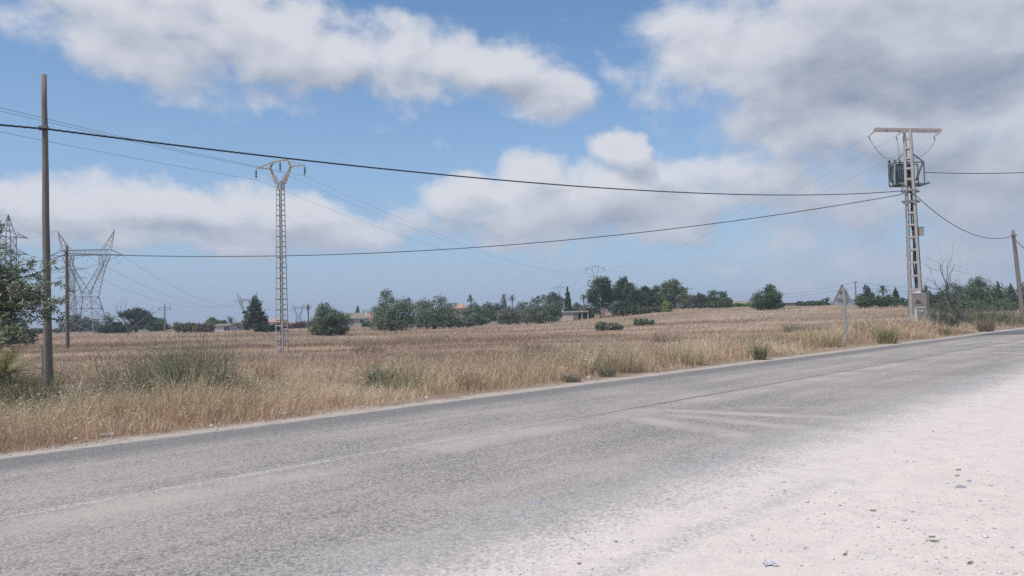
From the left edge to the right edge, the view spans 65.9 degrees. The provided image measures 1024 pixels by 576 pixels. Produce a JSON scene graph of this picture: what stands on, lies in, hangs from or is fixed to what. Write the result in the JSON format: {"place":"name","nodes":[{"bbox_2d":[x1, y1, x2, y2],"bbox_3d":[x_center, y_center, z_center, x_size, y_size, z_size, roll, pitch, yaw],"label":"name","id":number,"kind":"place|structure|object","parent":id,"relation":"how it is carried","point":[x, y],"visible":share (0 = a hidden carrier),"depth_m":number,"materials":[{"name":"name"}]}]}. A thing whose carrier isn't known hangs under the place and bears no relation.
{"place":"outdoors","nodes":[
{"label":"outdoors","id":0,"kind":"place"},
{"bbox_2d":[0,328,1023,575],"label":"road","id":1,"kind":"structure","parent":0,"point":[450,488],"depth_m":8.01,"materials":[{"name":"asphalt"}]},
{"bbox_2d":[0,304,1023,456],"bbox_3d":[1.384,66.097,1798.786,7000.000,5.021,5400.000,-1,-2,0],"label":"ground","id":2,"kind":"structure","parent":0,"point":[463,395],"depth_m":30.07,"materials":[{"name":"soil"}]},
{"bbox_2d":[0,214,27,326],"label":"transmission pylon","id":3,"kind":"object","parent":2,"relation":"on","point":[8,219],"visible":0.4,"depth_m":172.84,"materials":[{"name":"metal"}]},
{"bbox_2d":[0,319,38,344],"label":"bush","id":4,"kind":"object","parent":2,"relation":"on","point":[28,332],"visible":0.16,"depth_m":67.89,"materials":[{"name":"green plant"}]},
{"bbox_2d":[0,220,77,351],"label":"leafy tree","id":5,"kind":"object","parent":2,"relation":"on","point":[17,293],"visible":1,"depth_m":15.59,"materials":[{"name":"green plant"}]},
{"bbox_2d":[0,365,89,409],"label":"weed clump","id":6,"kind":"object","parent":2,"relation":"on","point":[24,391],"visible":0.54,"depth_m":14.38,"materials":[{"name":"plant"}]},
{"bbox_2d":[0,345,89,387],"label":"young palm","id":7,"kind":"object","parent":2,"relation":"on","point":[5,363],"visible":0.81,"depth_m":19.44,"materials":[{"name":"green plant"}]},
{"bbox_2d":[38,74,53,390],"bbox_3d":[-10.922,-1.133,18.537,0.277,7.854,0.253,-1,-2,0],"label":"wooden pole","id":8,"kind":"object","parent":2,"relation":"on","point":[47,354],"visible":0.77,"depth_m":18.51,"materials":[{"name":"brown wood"}]},
{"bbox_2d":[0,124,46,129],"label":"power cable","id":9,"kind":"object","parent":8,"relation":"attached to","point":[6,125],"visible":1,"depth_m":18.19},
{"bbox_2d":[47,128,898,194],"bbox_3d":[6.829,-4.918,34.123,47.238,2.820,0.054,1,-3,-41],"label":"power cable","id":10,"kind":"object","parent":8,"relation":"attached to","point":[402,170],"visible":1,"depth_m":24.35,"materials":[{"name":"rubber"}]},
{"bbox_2d":[63,245,69,348],"bbox_3d":[-28.768,0.780,51.006,0.355,7.101,0.280,-1,-2,0],"label":"wooden pole","id":11,"kind":"object","parent":2,"relation":"on","point":[67,301],"visible":0.81,"depth_m":50.97,"materials":[{"name":"brown wood"}]},
{"bbox_2d":[57,256,85,331],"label":"transmission pylon","id":12,"kind":"object","parent":2,"relation":"on","point":[72,287],"visible":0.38,"depth_m":270.73,"materials":[{"name":"metal"}]},
{"bbox_2d":[39,384,114,410],"bbox_3d":[-7.393,1.948,13.575,1.022,0.628,1.366,-3,-3,35],"label":"grass bunch","id":13,"kind":"object","parent":2,"relation":"on","point":[79,395],"depth_m":13.46,"materials":[{"name":"plant"}]},
{"bbox_2d":[59,314,100,331],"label":"broadleaf tree","id":14,"kind":"object","parent":2,"relation":"on","point":[76,319],"visible":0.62,"depth_m":183.60,"materials":[{"name":"green plant"}]},
{"bbox_2d":[50,230,121,332],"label":"transmission pylon","id":15,"kind":"object","parent":2,"relation":"on","point":[90,292],"visible":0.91,"depth_m":170.09,"materials":[{"name":"metal"}]},
{"bbox_2d":[96,312,120,326],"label":"broadleaf tree","id":16,"kind":"object","parent":2,"relation":"on","point":[110,319],"visible":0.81,"depth_m":149.59,"materials":[{"name":"green plant"}]},
{"bbox_2d":[93,321,132,333],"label":"bush","id":17,"kind":"object","parent":2,"relation":"on","point":[116,327],"visible":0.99,"depth_m":138.68,"materials":[{"name":"green plant"}]},
{"bbox_2d":[50,344,182,400],"bbox_3d":[-7.234,1.658,14.585,2.415,1.274,2.286,-1,-2,-9],"label":"weed clump","id":18,"kind":"object","parent":2,"relation":"on","point":[116,375],"visible":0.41,"depth_m":14.51,"materials":[{"name":"plant"}]},
{"bbox_2d":[117,307,155,332],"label":"broadleaf tree","id":19,"kind":"object","parent":2,"relation":"on","point":[128,314],"visible":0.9,"depth_m":149.10,"materials":[{"name":"green plant"}]},
{"bbox_2d":[116,299,157,334],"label":"dead tree","id":20,"kind":"object","parent":2,"relation":"on","point":[135,317],"visible":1,"depth_m":117.76,"materials":[{"name":"brown plant"}]},
{"bbox_2d":[145,317,170,330],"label":"broadleaf tree","id":21,"kind":"object","parent":2,"relation":"on","point":[158,325],"visible":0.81,"depth_m":163.81,"materials":[{"name":"green plant"}]},
{"bbox_2d":[77,331,246,401],"bbox_3d":[-6.170,1.503,14.034,3.300,1.499,2.374,-1,-2,-18],"label":"weed clump","id":22,"kind":"object","parent":2,"relation":"on","point":[145,380],"visible":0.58,"depth_m":13.95,"materials":[{"name":"plant"}]},
{"bbox_2d":[172,318,215,332],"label":"shrub","id":23,"kind":"object","parent":2,"relation":"on","point":[198,327],"visible":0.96,"depth_m":129.30,"materials":[{"name":"green plant"}]},
{"bbox_2d":[129,322,269,397],"bbox_3d":[-5.836,1.459,14.818,3.156,1.629,2.903,-1,-2,0],"label":"weed clump","id":24,"kind":"object","parent":2,"relation":"on","point":[218,366],"visible":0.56,"depth_m":14.71,"materials":[{"name":"plant"}]},
{"bbox_2d":[213,324,240,330],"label":"outbuilding","id":25,"kind":"structure","parent":2,"relation":"on","point":[221,327],"depth_m":144.11,"materials":[{"name":"white tile"}]},
{"bbox_2d":[196,356,262,393],"bbox_3d":[-5.605,1.769,15.546,1.542,1.053,1.098,-2,-2,10],"label":"weed clump","id":26,"kind":"object","parent":2,"relation":"on","point":[232,374],"visible":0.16,"depth_m":15.53,"materials":[{"name":"plant"}]},
{"bbox_2d":[208,362,277,395],"bbox_3d":[-5.359,1.894,15.585,1.388,0.794,1.210,-2,-2,10],"label":"grass bunch","id":27,"kind":"object","parent":2,"relation":"on","point":[250,380],"depth_m":15.52,"materials":[{"name":"plant"}]},
{"bbox_2d":[237,295,268,331],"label":"conifer tree","id":28,"kind":"object","parent":2,"relation":"on","point":[255,317],"visible":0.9,"depth_m":117.34,"materials":[{"name":"green plant"}]},
{"bbox_2d":[239,349,294,388],"bbox_3d":[-5.903,1.925,18.931,1.516,0.996,1.166,-1,-2,0],"label":"grass bunch","id":29,"kind":"object","parent":2,"relation":"on","point":[272,375],"depth_m":18.88,"materials":[{"name":"plant"}]},
{"bbox_2d":[255,323,279,332],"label":"shrub","id":30,"kind":"object","parent":2,"relation":"on","point":[264,327],"visible":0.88,"depth_m":113.42,"materials":[{"name":"green plant"}]},
{"bbox_2d":[255,159,305,353],"bbox_3d":[-11.433,-1.523,39.088,2.844,9.742,0.516,-2,-2,15],"label":"lattice pylon","id":31,"kind":"object","parent":2,"relation":"on","point":[280,186],"visible":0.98,"depth_m":39.06,"materials":[{"name":"metal"}]},
{"bbox_2d":[2,111,278,171],"bbox_3d":[-19.538,-6.096,5.164,0.014,1.468,70.001,-2,-2,13],"label":"wire","id":32,"kind":"object","parent":31,"relation":"attached to","point":[137,142],"visible":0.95,"depth_m":29.45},
{"bbox_2d":[0,107,303,175],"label":"wire","id":33,"kind":"object","parent":31,"relation":"attached to","point":[150,143],"visible":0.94,"depth_m":26.75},
{"bbox_2d":[274,319,310,328],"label":"hedge","id":34,"kind":"object","parent":2,"relation":"on","point":[301,324],"visible":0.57,"depth_m":164.35,"materials":[{"name":"green plant"}]},
{"bbox_2d":[305,300,351,335],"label":"olive tree","id":35,"kind":"object","parent":2,"relation":"on","point":[326,318],"visible":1,"depth_m":78.12,"materials":[{"name":"green plant"}]},
{"bbox_2d":[311,367,376,389],"bbox_3d":[-3.597,1.979,16.894,1.470,0.642,1.114,0,-2,-29],"label":"grass bunch","id":36,"kind":"object","parent":2,"relation":"on","point":[344,380],"depth_m":16.89,"materials":[{"name":"plant"}]},
{"bbox_2d":[344,310,368,325],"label":"house","id":37,"kind":"structure","parent":2,"relation":"on","point":[357,319],"depth_m":192.62,"materials":[{"name":"white tile"}]},
{"bbox_2d":[347,343,385,354],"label":"grass bunch","id":38,"kind":"object","parent":2,"relation":"on","point":[365,349],"depth_m":35.72,"materials":[{"name":"plant"}]},
{"bbox_2d":[358,362,394,384],"bbox_3d":[-3.085,2.035,18.326,0.975,0.612,0.928,-3,-3,39],"label":"weed clump","id":39,"kind":"object","parent":2,"relation":"on","point":[377,373],"visible":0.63,"depth_m":18.30,"materials":[{"name":"plant"}]},
{"bbox_2d":[365,288,417,330],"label":"olive tree","id":40,"kind":"object","parent":2,"relation":"on","point":[388,318],"visible":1,"depth_m":97.14,"materials":[{"name":"green plant"}]},
{"bbox_2d":[407,349,447,363],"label":"grass bunch","id":41,"kind":"object","parent":2,"relation":"on","point":[421,353],"depth_m":26.93,"materials":[{"name":"plant"}]},
{"bbox_2d":[411,294,460,328],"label":"olive tree","id":42,"kind":"object","parent":2,"relation":"on","point":[442,316],"visible":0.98,"depth_m":111.95,"materials":[{"name":"green plant"}]},
{"bbox_2d":[451,317,476,327],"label":"shrub","id":43,"kind":"object","parent":2,"relation":"on","point":[465,322],"visible":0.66,"depth_m":121.22,"materials":[{"name":"green plant"}]},
{"bbox_2d":[443,364,490,389],"bbox_3d":[-0.965,1.979,17.460,0.986,0.575,0.983,0,-2,-23],"label":"grass bunch","id":44,"kind":"object","parent":2,"relation":"on","point":[465,375],"depth_m":17.38,"materials":[{"name":"plant"}]},
{"bbox_2d":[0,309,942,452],"bbox_3d":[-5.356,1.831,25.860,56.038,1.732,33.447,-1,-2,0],"label":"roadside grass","id":45,"kind":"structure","parent":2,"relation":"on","point":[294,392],"depth_m":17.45,"materials":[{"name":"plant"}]},
{"bbox_2d":[459,301,490,324],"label":"olive tree","id":46,"kind":"object","parent":2,"relation":"on","point":[478,312],"visible":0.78,"depth_m":143.87,"materials":[{"name":"green plant"}]},
{"bbox_2d":[65,301,904,331],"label":"distant woods","id":47,"kind":"object","parent":2,"relation":"on","point":[171,327],"visible":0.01,"depth_m":320.01,"materials":[{"name":"green plant"}]},
{"bbox_2d":[482,302,496,321],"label":"broadleaf tree","id":48,"kind":"object","parent":2,"relation":"on","point":[492,313],"visible":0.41,"depth_m":189.22,"materials":[{"name":"green plant"}]},
{"bbox_2d":[487,300,509,321],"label":"broadleaf tree","id":49,"kind":"object","parent":2,"relation":"on","point":[500,307],"visible":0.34,"depth_m":209.17,"materials":[{"name":"green plant"}]},
{"bbox_2d":[0,327,1008,451],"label":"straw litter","id":50,"kind":"object","parent":2,"relation":"on","point":[311,411],"visible":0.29,"depth_m":12.66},
{"bbox_2d":[493,306,521,324],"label":"tree","id":51,"kind":"object","parent":2,"relation":"on","point":[508,315],"visible":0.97,"depth_m":148.75,"materials":[{"name":"green plant"}]},
{"bbox_2d":[0,298,1023,357],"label":"field grass","id":52,"kind":"structure","parent":2,"relation":"on","point":[84,342],"depth_m":62.28,"materials":[{"name":"plant"}]},
{"bbox_2d":[0,370,1023,575],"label":"pebbles","id":53,"kind":"object","parent":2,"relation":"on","point":[904,519],"visible":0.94,"depth_m":5.80,"materials":[{"name":"stone"}]},
{"bbox_2d":[513,339,557,352],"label":"grass bunch","id":54,"kind":"object","parent":2,"relation":"on","point":[537,346],"depth_m":32.76,"materials":[{"name":"plant"}]},
{"bbox_2d":[516,294,564,323],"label":"olive tree","id":55,"kind":"object","parent":2,"relation":"on","point":[532,313],"visible":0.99,"depth_m":148.27,"materials":[{"name":"green plant"}]},
{"bbox_2d":[546,291,563,312],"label":"pine tree","id":56,"kind":"object","parent":2,"relation":"on","point":[553,296],"visible":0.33,"depth_m":184.46,"materials":[{"name":"green plant"}]},
{"bbox_2d":[563,286,571,310],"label":"cypress tree","id":57,"kind":"object","parent":2,"relation":"on","point":[568,303],"visible":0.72,"depth_m":169.71,"materials":[{"name":"green plant"}]},
{"bbox_2d":[557,372,583,382],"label":"weed clump","id":58,"kind":"object","parent":2,"relation":"on","point":[572,378],"visible":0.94,"depth_m":18.77,"materials":[{"name":"plant"}]},
{"bbox_2d":[562,311,588,321],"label":"shed","id":59,"kind":"structure","parent":2,"relation":"on","point":[570,315],"depth_m":144.43,"materials":[{"name":"concrete"}]},
{"bbox_2d":[555,346,600,374],"bbox_3d":[1.804,1.913,20.932,1.432,0.839,1.511,-1,-2,0],"label":"grass bunch","id":60,"kind":"object","parent":2,"relation":"on","point":[579,361],"depth_m":20.83,"materials":[{"name":"plant"}]},
{"bbox_2d":[578,303,594,318],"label":"bush","id":61,"kind":"object","parent":2,"relation":"on","point":[585,308],"visible":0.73,"depth_m":145.19,"materials":[{"name":"green plant"}]},
{"bbox_2d":[583,275,620,317],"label":"pine tree","id":62,"kind":"object","parent":2,"relation":"on","point":[603,288],"visible":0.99,"depth_m":134.37,"materials":[{"name":"green plant"}]},
{"bbox_2d":[592,361,618,376],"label":"weed clump","id":63,"kind":"object","parent":2,"relation":"on","point":[600,372],"visible":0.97,"depth_m":20.20,"materials":[{"name":"plant"}]},
{"bbox_2d":[594,321,624,330],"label":"shrub","id":64,"kind":"object","parent":2,"relation":"on","point":[599,325],"visible":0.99,"depth_m":73.82,"materials":[{"name":"green plant"}]},
{"bbox_2d":[591,335,653,372],"bbox_3d":[3.041,1.792,21.497,1.821,1.070,1.602,-1,-2,0],"label":"grass bunch","id":65,"kind":"object","parent":2,"relation":"on","point":[629,364],"depth_m":21.33,"materials":[{"name":"plant"}]},
{"bbox_2d":[615,275,632,305],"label":"pine tree","id":66,"kind":"object","parent":2,"relation":"on","point":[622,282],"visible":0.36,"depth_m":149.62,"materials":[{"name":"green plant"}]},
{"bbox_2d":[608,302,643,315],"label":"bush","id":67,"kind":"object","parent":2,"relation":"on","point":[615,308],"visible":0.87,"depth_m":127.51,"materials":[{"name":"green plant"}]},
{"bbox_2d":[619,282,650,311],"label":"pine tree","id":68,"kind":"object","parent":2,"relation":"on","point":[632,295],"visible":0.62,"depth_m":134.22,"materials":[{"name":"green plant"}]},
{"bbox_2d":[633,318,654,325],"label":"bush","id":69,"kind":"object","parent":2,"relation":"on","point":[645,321],"visible":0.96,"depth_m":85.57,"materials":[{"name":"green plant"}]},
{"bbox_2d":[636,285,658,307],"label":"pine tree","id":70,"kind":"object","parent":2,"relation":"on","point":[648,290],"visible":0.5,"depth_m":139.37,"materials":[{"name":"green plant"}]},
{"bbox_2d":[633,304,663,313],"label":"shrub","id":71,"kind":"object","parent":2,"relation":"on","point":[648,310],"visible":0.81,"depth_m":126.96,"materials":[{"name":"green plant"}]},
{"bbox_2d":[649,284,670,306],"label":"broadleaf tree","id":72,"kind":"object","parent":2,"relation":"on","point":[659,300],"visible":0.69,"depth_m":139.02,"materials":[{"name":"green plant"}]},
{"bbox_2d":[648,331,683,342],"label":"grass bunch","id":73,"kind":"object","parent":2,"relation":"on","point":[663,338],"depth_m":41.91,"materials":[{"name":"plant"}]},
{"bbox_2d":[662,299,672,311],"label":"bush","id":74,"kind":"object","parent":2,"relation":"on","point":[668,306],"visible":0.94,"depth_m":125.51,"materials":[{"name":"green plant"}]},
{"bbox_2d":[611,301,731,315],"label":"wire fence","id":75,"kind":"object","parent":2,"relation":"on","point":[673,306],"visible":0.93,"depth_m":124.25,"materials":[{"name":"grey metal"}]},
{"bbox_2d":[658,278,687,308],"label":"broadleaf tree","id":76,"kind":"object","parent":2,"relation":"on","point":[672,289],"visible":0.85,"depth_m":139.22,"materials":[{"name":"green plant"}]},
{"bbox_2d":[675,290,697,308],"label":"tree","id":77,"kind":"object","parent":2,"relation":"on","point":[689,300],"visible":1,"depth_m":136.34,"materials":[{"name":"green plant"}]},
{"bbox_2d":[664,339,720,365],"bbox_3d":[5.510,1.945,23.993,1.698,0.840,1.289,-1,-2,0],"label":"grass bunch","id":78,"kind":"object","parent":2,"relation":"on","point":[699,360],"depth_m":23.82,"materials":[{"name":"plant"}]},
{"bbox_2d":[690,292,707,308],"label":"broadleaf tree","id":79,"kind":"object","parent":2,"relation":"on","point":[698,303],"visible":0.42,"depth_m":138.87,"materials":[{"name":"green plant"}]},
{"bbox_2d":[699,290,732,307],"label":"broadleaf tree","id":80,"kind":"object","parent":2,"relation":"on","point":[720,299],"visible":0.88,"depth_m":137.06,"materials":[{"name":"green plant"}]},
{"bbox_2d":[744,342,769,359],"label":"weed clump","id":81,"kind":"object","parent":2,"relation":"on","point":[757,355],"visible":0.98,"depth_m":25.84,"materials":[{"name":"plant"}]},
{"bbox_2d":[748,283,785,309],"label":"broadleaf tree","id":82,"kind":"object","parent":2,"relation":"on","point":[770,298],"visible":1,"depth_m":116.77,"materials":[{"name":"green plant"}]},
{"bbox_2d":[781,322,806,332],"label":"weed clump","id":83,"kind":"object","parent":2,"relation":"on","point":[789,327],"visible":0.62,"depth_m":54.85,"materials":[{"name":"plant"}]},
{"bbox_2d":[787,326,825,347],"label":"grass bunch","id":84,"kind":"object","parent":2,"relation":"on","point":[805,337],"depth_m":33.34,"materials":[{"name":"plant"}]},
{"bbox_2d":[795,297,825,305],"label":"bush","id":85,"kind":"object","parent":2,"relation":"on","point":[812,303],"visible":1,"depth_m":149.62,"materials":[{"name":"green plant"}]},
{"bbox_2d":[811,325,851,346],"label":"grass bunch","id":86,"kind":"object","parent":2,"relation":"on","point":[832,339],"depth_m":33.78,"materials":[{"name":"plant"}]},
{"bbox_2d":[831,284,853,343],"bbox_3d":[15.094,1.298,35.940,1.168,2.953,0.109,-1,-2,-14],"label":"road sign","id":87,"kind":"object","parent":2,"relation":"on","point":[842,297],"visible":0.98,"depth_m":35.94,"materials":[{"name":"metal"}]},
{"bbox_2d":[852,293,907,307],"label":"bush","id":88,"kind":"object","parent":2,"relation":"on","point":[863,300],"visible":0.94,"depth_m":117.71,"materials":[{"name":"green plant"}]},
{"bbox_2d":[865,323,907,343],"bbox_3d":[17.036,2.035,35.768,2.032,1.019,1.868,-1,-2,0],"label":"weed clump","id":89,"kind":"object","parent":2,"relation":"on","point":[883,337],"visible":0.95,"depth_m":35.78,"materials":[{"name":"plant"}]},
{"bbox_2d":[868,128,941,321],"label":"transformer tower","id":90,"kind":"structure","parent":2,"relation":"on","point":[901,175],"depth_m":50.06,"materials":[{"name":"metal"}]},
{"bbox_2d":[68,194,902,256],"bbox_3d":[-2.058,-3.820,50.320,53.355,3.023,0.056,-1,-2,2],"label":"power cable","id":91,"kind":"object","parent":90,"relation":"attached to","point":[484,246],"visible":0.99,"depth_m":50.26,"materials":[{"name":"rubber"}]},
{"bbox_2d":[912,307,926,324],"bbox_3d":[24.901,2.034,48.139,0.760,1.737,0.480,-2,-2,9],"label":"cabinet","id":92,"kind":"object","parent":2,"relation":"on","point":[920,310],"visible":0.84,"depth_m":47.95,"materials":[{"name":"concrete"}]},
{"bbox_2d":[911,291,929,323],"bbox_3d":[25.657,1.527,49.551,0.640,2.715,0.900,1,-3,-43],"label":"meter cabinet","id":93,"kind":"object","parent":2,"relation":"on","point":[918,298],"visible":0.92,"depth_m":49.37,"materials":[{"name":"concrete"}]},
{"bbox_2d":[930,310,953,324],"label":"weed clump","id":94,"kind":"object","parent":2,"relation":"on","point":[938,317],"visible":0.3,"depth_m":53.57,"materials":[{"name":"plant"}]},
{"bbox_2d":[929,291,957,308],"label":"broadleaf tree","id":95,"kind":"object","parent":2,"relation":"on","point":[938,297],"visible":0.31,"depth_m":104.47,"materials":[{"name":"green plant"}]},
{"bbox_2d":[929,304,969,327],"bbox_3d":[30.140,2.012,54.974,4.257,1.897,3.022,0,-3,-38],"label":"weed clump","id":96,"kind":"object","parent":2,"relation":"on","point":[952,319],"visible":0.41,"depth_m":54.73,"materials":[{"name":"plant"}]},
{"bbox_2d":[933,251,972,323],"bbox_3d":[34.489,-0.264,60.475,2.748,6.758,4.248,-1,-2,0],"label":"dead tree","id":97,"kind":"object","parent":2,"relation":"on","point":[949,293],"visible":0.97,"depth_m":60.94,"materials":[{"name":"brown plant"}]},
{"bbox_2d":[923,251,983,324],"bbox_3d":[32.758,0.177,60.067,5.982,5.933,3.733,0,-2,-28],"label":"dead tree","id":98,"kind":"object","parent":2,"relation":"on","point":[952,306],"visible":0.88,"depth_m":59.79,"materials":[{"name":"brown plant"}]},
{"bbox_2d":[930,296,983,312],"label":"bush","id":99,"kind":"object","parent":2,"relation":"on","point":[965,304],"visible":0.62,"depth_m":93.91,"materials":[{"name":"green plant"}]},
{"bbox_2d":[940,276,1011,302],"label":"broadleaf tree","id":100,"kind":"object","parent":2,"relation":"on","point":[982,293],"visible":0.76,"depth_m":110.57,"materials":[{"name":"green plant"}]},
{"bbox_2d":[949,305,1003,322],"bbox_3d":[36.358,2.115,61.911,4.100,1.837,4.827,-3,-3,35],"label":"weed clump","id":101,"kind":"object","parent":2,"relation":"on","point":[981,315],"visible":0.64,"depth_m":61.37,"materials":[{"name":"plant"}]},
{"bbox_2d":[973,317,1001,331],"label":"weed clump","id":102,"kind":"object","parent":2,"relation":"on","point":[982,326],"visible":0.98,"depth_m":49.73,"materials":[{"name":"plant"}]},
{"bbox_2d":[976,292,1018,310],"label":"bush","id":103,"kind":"object","parent":2,"relation":"on","point":[1008,303],"visible":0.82,"depth_m":95.11,"materials":[{"name":"green plant"}]},
{"bbox_2d":[973,306,1023,325],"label":"weed clump","id":104,"kind":"object","parent":2,"relation":"on","point":[1006,315],"visible":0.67,"depth_m":62.34,"materials":[{"name":"plant"}]},
{"bbox_2d":[1005,282,1023,305],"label":"broadleaf tree","id":105,"kind":"object","parent":2,"relation":"on","point":[1014,297],"visible":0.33,"depth_m":105.15,"materials":[{"name":"green plant"}]},
{"bbox_2d":[1011,230,1023,321],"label":"wooden pole","id":106,"kind":"object","parent":2,"relation":"on","point":[1019,285],"visible":0.94,"depth_m":63.95,"materials":[{"name":"brown wood"}]},
{"bbox_2d":[0,0,1023,326],"label":"sky","id":107,"kind":"structure","parent":0,"point":[698,96],"materials":[{"name":"blue"}]},
{"bbox_2d":[683,408,1023,575],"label":"gravel lot","id":108,"kind":"structure","parent":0,"point":[820,551],"depth_m":5.76,"materials":[{"name":"gravel"}]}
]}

